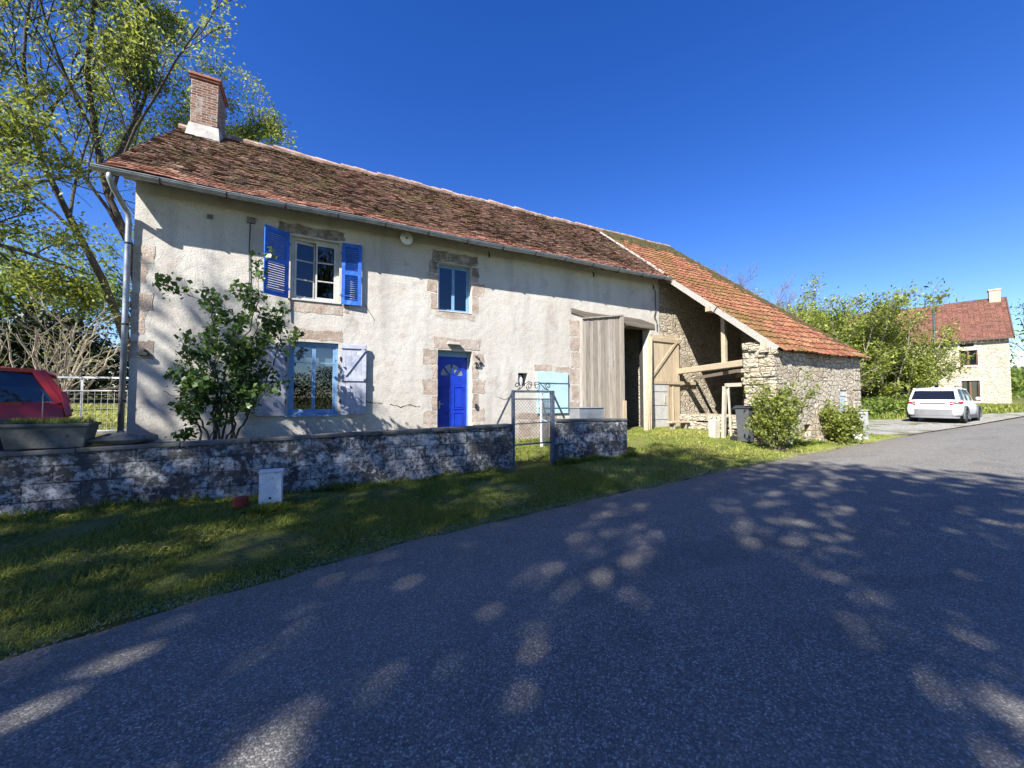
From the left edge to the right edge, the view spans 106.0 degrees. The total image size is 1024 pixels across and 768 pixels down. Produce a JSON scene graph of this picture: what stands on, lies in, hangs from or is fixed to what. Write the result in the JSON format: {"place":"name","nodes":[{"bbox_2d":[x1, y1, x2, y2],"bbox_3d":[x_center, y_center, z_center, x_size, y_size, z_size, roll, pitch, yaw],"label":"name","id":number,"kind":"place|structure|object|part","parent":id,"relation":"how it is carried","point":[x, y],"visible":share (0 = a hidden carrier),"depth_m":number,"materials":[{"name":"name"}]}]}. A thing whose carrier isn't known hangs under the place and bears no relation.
{"place":"outdoors","nodes":[
{"label":"outdoors","id":0,"kind":"place"},
{"bbox_2d":[71,403,127,431],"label":"grass","id":1,"kind":"structure","parent":0,"point":[76,406],"depth_m":10.75,"materials":[{"name":"green plant"}]},
{"bbox_2d":[0,417,1023,767],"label":"road","id":2,"kind":"structure","parent":0,"point":[856,607],"depth_m":2.29,"materials":[{"name":"grey asphalt"}]},
{"bbox_2d":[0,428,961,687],"bbox_3d":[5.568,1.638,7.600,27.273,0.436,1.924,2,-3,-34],"label":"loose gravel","id":3,"kind":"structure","parent":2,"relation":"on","point":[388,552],"depth_m":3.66,"materials":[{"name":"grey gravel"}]},
{"bbox_2d":[0,388,1023,660],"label":"ground","id":4,"kind":"structure","parent":0,"point":[252,548],"depth_m":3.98,"materials":[{"name":"green plant"}]},
{"bbox_2d":[0,366,72,450],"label":"parked car","id":5,"kind":"object","parent":4,"relation":"on","point":[22,390],"visible":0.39,"depth_m":5.81,"materials":[{"name":"red paint"}]},
{"bbox_3d":[-8.582,0.041,5.417,1.549,0.520,3.110,-2,-3,41],"label":"window","id":6,"kind":"part","parent":5,"relation":"part of","materials":[{"name":"blue glass"}]},
{"bbox_3d":[-8.569,0.041,5.431,1.590,0.590,3.129,-2,-3,41],"label":"window frame","id":7,"kind":"part","parent":5,"relation":"part of","materials":[{"name":"red paint"}]},
{"bbox_2d":[0,244,77,317],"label":"bushy tree","id":8,"kind":"object","parent":4,"relation":"on","point":[11,259],"visible":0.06,"depth_m":19.42,"materials":[{"name":"green plant"}]},
{"bbox_2d":[0,305,128,403],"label":"hedge","id":9,"kind":"object","parent":4,"relation":"on","point":[17,348],"visible":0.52,"depth_m":13.08,"materials":[{"name":"brown plant"}]},
{"bbox_2d":[0,284,129,402],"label":"bare shrub","id":10,"kind":"object","parent":4,"relation":"on","point":[66,384],"visible":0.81,"depth_m":8.08,"materials":[{"name":"brown plant"}]},
{"bbox_2d":[0,212,130,349],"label":"bushy tree","id":11,"kind":"object","parent":4,"relation":"on","point":[11,301],"visible":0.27,"depth_m":18.27,"materials":[{"name":"green plant"}]},
{"bbox_2d":[29,210,133,338],"bbox_3d":[-25.049,-5.317,26.043,9.510,11.728,6.888,1,-2,-27],"label":"bushy tree","id":12,"kind":"object","parent":4,"relation":"on","point":[106,261],"visible":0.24,"depth_m":24.66,"materials":[{"name":"green plant"}]},
{"bbox_2d":[0,0,175,336],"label":"ash tree","id":13,"kind":"object","parent":4,"relation":"on","point":[81,292],"visible":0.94,"depth_m":9.93,"materials":[{"name":"green plant"}]},
{"bbox_2d":[96,431,125,434],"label":"fence plinth","id":14,"kind":"structure","parent":4,"relation":"on","point":[104,433],"depth_m":7.96,"materials":[{"name":"concrete"}]},
{"bbox_2d":[58,376,128,430],"bbox_3d":[-9.518,0.484,7.514,3.803,1.318,0.050,1,-2,-27],"label":"fence","id":15,"kind":"object","parent":14,"relation":"on","point":[81,397],"visible":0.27,"depth_m":7.94,"materials":[{"name":"white metal"}]},
{"bbox_2d":[0,0,296,362],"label":"ash tree","id":16,"kind":"object","parent":4,"relation":"on","point":[123,53],"visible":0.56,"depth_m":11.90,"materials":[{"name":"green plant"}]},
{"bbox_2d":[152,246,304,440],"bbox_3d":[-4.917,-0.456,6.896,2.174,3.585,2.085,1,-2,-27],"label":"lilac bush","id":17,"kind":"object","parent":4,"relation":"on","point":[243,352],"visible":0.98,"depth_m":6.74,"materials":[{"name":"green plant"}]},
{"bbox_2d":[233,496,248,509],"bbox_3d":[-3.518,1.555,5.000,0.170,0.180,0.170,1,-2,-27],"label":"flower pot","id":18,"kind":"object","parent":4,"relation":"on","point":[240,502],"visible":0.8,"depth_m":4.94,"materials":[{"name":"red ceramic"}]},
{"bbox_2d":[0,423,512,515],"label":"garden wall","id":19,"kind":"structure","parent":4,"relation":"on","point":[51,479],"depth_m":5.42,"materials":[{"name":"grey stone"}]},
{"bbox_2d":[0,393,101,449],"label":"planter trough","id":20,"kind":"object","parent":19,"relation":"on","point":[17,433],"visible":1,"depth_m":4.63,"materials":[{"name":"concrete"}]},
{"bbox_2d":[85,432,157,443],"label":"stone slab","id":21,"kind":"structure","parent":19,"relation":"on","point":[128,438],"depth_m":4.97,"materials":[{"name":"grey stone"}]},
{"bbox_2d":[258,468,283,505],"bbox_3d":[-3.131,1.431,5.010,0.275,0.630,0.200,1,-2,-27],"label":"meter box","id":22,"kind":"object","parent":4,"relation":"on","point":[271,484],"visible":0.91,"depth_m":4.94,"materials":[{"name":"white plastic"}]},
{"bbox_2d":[259,472,280,499],"bbox_3d":[-3.093,1.308,4.938,0.235,0.330,0.009,1,-2,-27],"label":"door","id":23,"kind":"structure","parent":22,"relation":"in","point":[270,483],"depth_m":4.93,"materials":[{"name":"white plastic"}]},
{"bbox_2d":[0,443,762,609],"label":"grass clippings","id":24,"kind":"object","parent":4,"relation":"on","point":[363,536],"depth_m":4.79,"materials":[{"name":"green plant"}]},
{"bbox_2d":[90,70,695,444],"bbox_3d":[-1.905,-2.875,13.551,15.709,10.500,7.910,1,-2,-27],"label":"farmhouse","id":25,"kind":"object","parent":4,"relation":"on","point":[412,304],"visible":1,"depth_m":9.45,"materials":[{"name":"paint"}]},
{"bbox_2d":[285,341,338,416],"bbox_3d":[-4.390,-0.101,8.524,1.040,1.635,0.256,1,-2,-27],"label":"window","id":26,"kind":"structure","parent":25,"relation":"in","point":[305,357],"depth_m":8.55,"materials":[{"name":"blue paint"}]},
{"bbox_2d":[288,237,340,304],"bbox_3d":[-4.405,-2.510,8.647,1.040,1.410,0.283,1,-2,-27],"label":"window","id":27,"kind":"structure","parent":25,"relation":"in","point":[294,241],"depth_m":8.66,"materials":[{"name":"white paint"}]},
{"bbox_2d":[437,351,468,426],"bbox_3d":[-1.583,0.320,10.137,0.920,2.350,0.108,1,-2,-27],"label":"door","id":28,"kind":"structure","parent":25,"relation":"in","point":[453,368],"depth_m":10.15,"materials":[{"name":"blue paint"}]},
{"bbox_2d":[438,264,471,313],"bbox_3d":[-1.521,-2.476,10.101,0.900,1.265,0.242,1,-2,-27],"label":"window","id":29,"kind":"structure","parent":25,"relation":"in","point":[453,268],"depth_m":10.16,"materials":[{"name":"blue paint"}]},
{"bbox_2d":[518,375,522,385],"bbox_3d":[0.224,-0.094,10.903,0.170,0.295,0.170,1,-2,-27],"label":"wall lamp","id":30,"kind":"object","parent":25,"relation":"on","point":[520,379],"visible":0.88,"depth_m":10.85,"materials":[{"name":"white glass"}]},
{"bbox_2d":[537,372,567,412],"bbox_3d":[1.190,0.251,11.194,1.056,1.190,0.062,1,-2,-27],"label":"hatch door","id":31,"kind":"structure","parent":25,"relation":"in","point":[558,381],"depth_m":11.24,"materials":[{"name":"teal paint"}]},
{"bbox_2d":[582,314,626,417],"bbox_3d":[2.874,-0.384,11.981,1.603,3.700,0.085,1,-2,-23],"label":"barn door","id":32,"kind":"structure","parent":25,"relation":"in","point":[603,369],"depth_m":12.00,"materials":[{"name":"grey wood"}]},
{"bbox_2d":[649,334,695,427],"bbox_3d":[5.588,-0.090,13.379,2.390,3.221,0.080,1,-3,-30],"label":"barn door","id":33,"kind":"structure","parent":25,"relation":"in","point":[666,382],"depth_m":13.18,"materials":[{"name":"brown wood"}]},
{"bbox_2d":[0,437,857,519],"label":"grass tufts","id":34,"kind":"object","parent":4,"relation":"on","point":[267,508],"visible":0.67,"depth_m":5.20,"materials":[{"name":"green plant"}]},
{"bbox_2d":[497,381,564,469],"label":"garden gate","id":35,"kind":"structure","parent":4,"relation":"on","point":[553,400],"depth_m":7.74,"materials":[{"name":"grey metal"}]},
{"bbox_2d":[540,384,548,447],"bbox_3d":[0.767,0.849,9.075,0.208,1.709,1.939,0,-2,4],"label":"side fence","id":36,"kind":"object","parent":4,"relation":"on","point":[543,420],"visible":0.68,"depth_m":9.25,"materials":[{"name":"white metal"}]},
{"bbox_2d":[555,418,627,462],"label":"garden wall","id":37,"kind":"structure","parent":4,"relation":"on","point":[579,438],"depth_m":8.26,"materials":[{"name":"grey stone"}]},
{"bbox_2d":[568,407,603,418],"bbox_3d":[1.830,0.797,9.471,0.770,0.445,0.440,1,-2,-27],"label":"metal tub","id":38,"kind":"object","parent":37,"relation":"on","point":[584,412],"visible":0.74,"depth_m":9.30,"materials":[{"name":"metal"}]},
{"bbox_2d":[644,336,651,430],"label":"leaning planks","id":39,"kind":"object","parent":4,"relation":"on","point":[648,415],"visible":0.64,"depth_m":12.44,"materials":[{"name":"brown wood"}]},
{"bbox_2d":[666,421,689,428],"bbox_3d":[5.327,1.328,12.367,0.800,0.265,0.250,1,-2,-27],"label":"wooden bench","id":40,"kind":"object","parent":4,"relation":"on","point":[672,424],"visible":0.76,"depth_m":12.28,"materials":[{"name":"brown wood"}]},
{"bbox_2d":[568,426,832,488],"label":"grass","id":41,"kind":"structure","parent":4,"relation":"on","point":[618,473],"depth_m":8.49,"materials":[{"name":"green plant"}]},
{"bbox_2d":[708,419,719,437],"bbox_3d":[5.604,1.262,10.688,0.240,0.550,0.200,1,-2,-27],"label":"stone block","id":42,"kind":"object","parent":4,"relation":"on","point":[713,428],"depth_m":10.61,"materials":[{"name":"beige stone"}]},
{"bbox_2d":[718,258,742,284],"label":"bare tree","id":43,"kind":"object","parent":4,"relation":"on","point":[724,271],"visible":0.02,"depth_m":44.61,"materials":[{"name":"brown plant"}]},
{"bbox_2d":[721,383,741,437],"bbox_3d":[6.041,0.725,10.633,0.565,1.522,0.157,0,-2,-10],"label":"door frame","id":44,"kind":"object","parent":4,"relation":"on","point":[725,391],"visible":0.86,"depth_m":10.59,"materials":[{"name":"beige paint"}]},
{"bbox_2d":[708,263,757,290],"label":"bare tree","id":45,"kind":"object","parent":4,"relation":"on","point":[738,279],"visible":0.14,"depth_m":38.78,"materials":[{"name":"plant"}]},
{"bbox_2d":[596,227,870,444],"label":"stone barn","id":46,"kind":"structure","parent":4,"relation":"on","point":[725,329],"depth_m":12.98,"materials":[{"name":"beige stone"}]},
{"bbox_2d":[730,406,754,441],"bbox_3d":[6.174,1.077,10.300,0.360,0.998,0.560,1,-2,-27],"label":"wheelie bin","id":47,"kind":"object","parent":4,"relation":"on","point":[743,434],"visible":0.83,"depth_m":10.16,"materials":[{"name":"grey plastic"}]},
{"bbox_2d":[766,269,801,314],"bbox_3d":[27.144,-4.741,41.904,7.700,13.650,9.609,0,-2,-10],"label":"bare tree","id":48,"kind":"object","parent":4,"relation":"on","point":[781,303],"visible":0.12,"depth_m":39.34,"materials":[{"name":"brown plant"}]},
{"bbox_2d":[742,368,826,451],"bbox_3d":[6.332,0.651,9.352,1.537,2.046,1.552,0,-2,-6],"label":"shrub","id":49,"kind":"object","parent":4,"relation":"on","point":[780,422],"visible":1,"depth_m":9.15,"materials":[{"name":"green plant"}]},
{"bbox_2d":[775,286,820,320],"bbox_3d":[19.625,-2.450,29.239,7.290,9.460,7.258,1,-2,-27],"label":"hazel tree","id":50,"kind":"object","parent":4,"relation":"on","point":[805,298],"depth_m":27.49,"materials":[{"name":"green plant"}]},
{"bbox_2d":[754,270,872,320],"bbox_3d":[22.316,-3.267,31.941,8.742,11.097,9.972,0,-2,3],"label":"hazel tree","id":51,"kind":"object","parent":4,"relation":"on","point":[853,301],"visible":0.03,"depth_m":29.27,"materials":[{"name":"green plant"}]},
{"bbox_2d":[785,295,894,388],"bbox_3d":[18.879,-1.693,25.238,7.357,7.729,7.792,0,-2,-1],"label":"hazel tree","id":52,"kind":"object","parent":4,"relation":"on","point":[824,325],"visible":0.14,"depth_m":23.20,"materials":[{"name":"green plant"}]},
{"bbox_2d":[818,398,872,446],"bbox_3d":[9.055,1.044,10.582,1.206,1.465,1.285,-1,-2,15],"label":"shrub","id":53,"kind":"object","parent":4,"relation":"on","point":[842,425],"visible":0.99,"depth_m":10.41,"materials":[{"name":"green plant"}]},
{"bbox_2d":[795,434,907,450],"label":"grass","id":54,"kind":"structure","parent":4,"relation":"on","point":[871,439],"depth_m":10.68,"materials":[{"name":"green plant"}]},
{"bbox_2d":[791,279,926,394],"bbox_3d":[22.602,-2.107,26.182,6.320,8.450,8.699,1,-2,-27],"label":"hazel tree","id":55,"kind":"object","parent":4,"relation":"on","point":[872,334],"visible":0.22,"depth_m":24.02,"materials":[{"name":"green plant"}]},
{"bbox_2d":[851,410,868,439],"bbox_3d":[10.360,1.234,11.479,0.480,0.934,0.260,1,-2,-27],"label":"meter cabinet","id":56,"kind":"object","parent":4,"relation":"on","point":[865,417],"visible":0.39,"depth_m":11.38,"materials":[{"name":"white paint"}]},
{"bbox_3d":[10.413,1.185,11.375,0.400,0.684,0.014,1,-2,-27],"label":"door","id":57,"kind":"part","parent":56,"relation":"part of","materials":[{"name":"white paint"}]},
{"bbox_2d":[860,394,910,417],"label":"undergrowth","id":58,"kind":"object","parent":4,"relation":"on","point":[878,405],"visible":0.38,"depth_m":22.84,"materials":[{"name":"green plant"}]},
{"bbox_2d":[838,277,954,314],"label":"tree","id":59,"kind":"object","parent":4,"relation":"on","point":[927,296],"visible":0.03,"depth_m":45.39,"materials":[{"name":"green plant"}]},
{"bbox_2d":[833,285,963,399],"bbox_3d":[25.474,-2.141,26.842,7.269,8.412,7.892,0,-2,11],"label":"hazel tree","id":60,"kind":"object","parent":4,"relation":"on","point":[889,388],"visible":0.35,"depth_m":25.36,"materials":[{"name":"green plant"}]},
{"bbox_2d":[861,318,979,399],"bbox_3d":[27.310,-1.204,27.733,6.207,6.538,7.763,1,-2,-27],"label":"hazel tree","id":61,"kind":"object","parent":4,"relation":"on","point":[931,376],"visible":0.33,"depth_m":26.18,"materials":[{"name":"green plant"}]},
{"bbox_2d":[844,288,1014,403],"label":"stone house","id":62,"kind":"structure","parent":4,"relation":"on","point":[986,326],"depth_m":35.62,"materials":[{"name":"beige stone"}]},
{"bbox_2d":[960,343,973,346],"bbox_3d":[42.284,-3.607,35.883,0.060,0.340,0.850,2,-3,-43],"label":"window","id":63,"kind":"structure","parent":62,"relation":"in","point":[967,344],"depth_m":35.82,"materials":[{"name":"glass"}]},
{"bbox_2d":[959,350,977,365],"bbox_3d":[42.336,-2.409,35.782,0.060,1.400,1.100,2,-3,-43],"label":"window","id":64,"kind":"structure","parent":62,"relation":"in","point":[974,361],"depth_m":35.66,"materials":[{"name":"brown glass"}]},
{"bbox_2d":[961,380,980,400],"bbox_3d":[42.370,0.637,35.627,0.060,1.900,1.100,2,-3,-43],"label":"window","id":65,"kind":"structure","parent":62,"relation":"in","point":[972,387],"depth_m":35.53,"materials":[{"name":"brown glass"}]},
{"bbox_2d":[932,294,949,387],"bbox_3d":[32.005,-2.242,28.650,0.957,8.810,0.340,-2,-3,43],"label":"street lamp","id":66,"kind":"object","parent":4,"relation":"on","point":[933,319],"visible":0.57,"depth_m":28.93,"materials":[{"name":"metal"}]},
{"bbox_2d":[1009,299,1023,373],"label":"tree","id":67,"kind":"object","parent":4,"relation":"on","point":[1022,325],"visible":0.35,"depth_m":48.37,"materials":[{"name":"green plant"}]},
{"bbox_2d":[1010,365,1023,398],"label":"hedge","id":68,"kind":"object","parent":4,"relation":"on","point":[1017,384],"visible":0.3,"depth_m":42.75,"materials":[{"name":"green plant"}]},
{"bbox_2d":[0,0,1023,386],"label":"sky","id":69,"kind":"structure","parent":0,"point":[878,145],"materials":[{"name":"blue"}]},
{"bbox_2d":[515,436,650,466],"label":"grass","id":70,"kind":"structure","parent":0,"point":[524,448],"depth_m":8.95,"materials":[{"name":"green plant"}]},
{"bbox_2d":[868,412,1023,433],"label":"gravel driveway","id":71,"kind":"structure","parent":0,"point":[892,426],"depth_m":17.28,"materials":[{"name":"grey gravel"}]},
{"bbox_2d":[906,386,981,422],"bbox_3d":[21.168,0.980,18.900,4.428,1.695,2.222,1,-2,-27],"label":"parked car","id":72,"kind":"object","parent":71,"relation":"on","point":[958,403],"visible":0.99,"depth_m":17.81,"materials":[{"name":"white paint"}]},
{"bbox_3d":[19.548,0.498,17.901,0.295,0.440,1.332,1,-3,-32],"label":"rear window","id":73,"kind":"part","parent":72,"relation":"part of","materials":[{"name":"black glass"}]},
{"bbox_3d":[20.716,0.526,18.624,3.089,0.650,1.643,1,-3,-32],"label":"window frame","id":74,"kind":"part","parent":72,"relation":"part of","materials":[{"name":"white paint"}]},
{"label":"window","id":75,"kind":"part","parent":72,"relation":"part of","materials":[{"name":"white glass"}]},
{"bbox_2d":[868,402,1023,419],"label":"grass","id":76,"kind":"structure","parent":0,"point":[990,408],"depth_m":24.25,"materials":[{"name":"green plant"}]}
]}

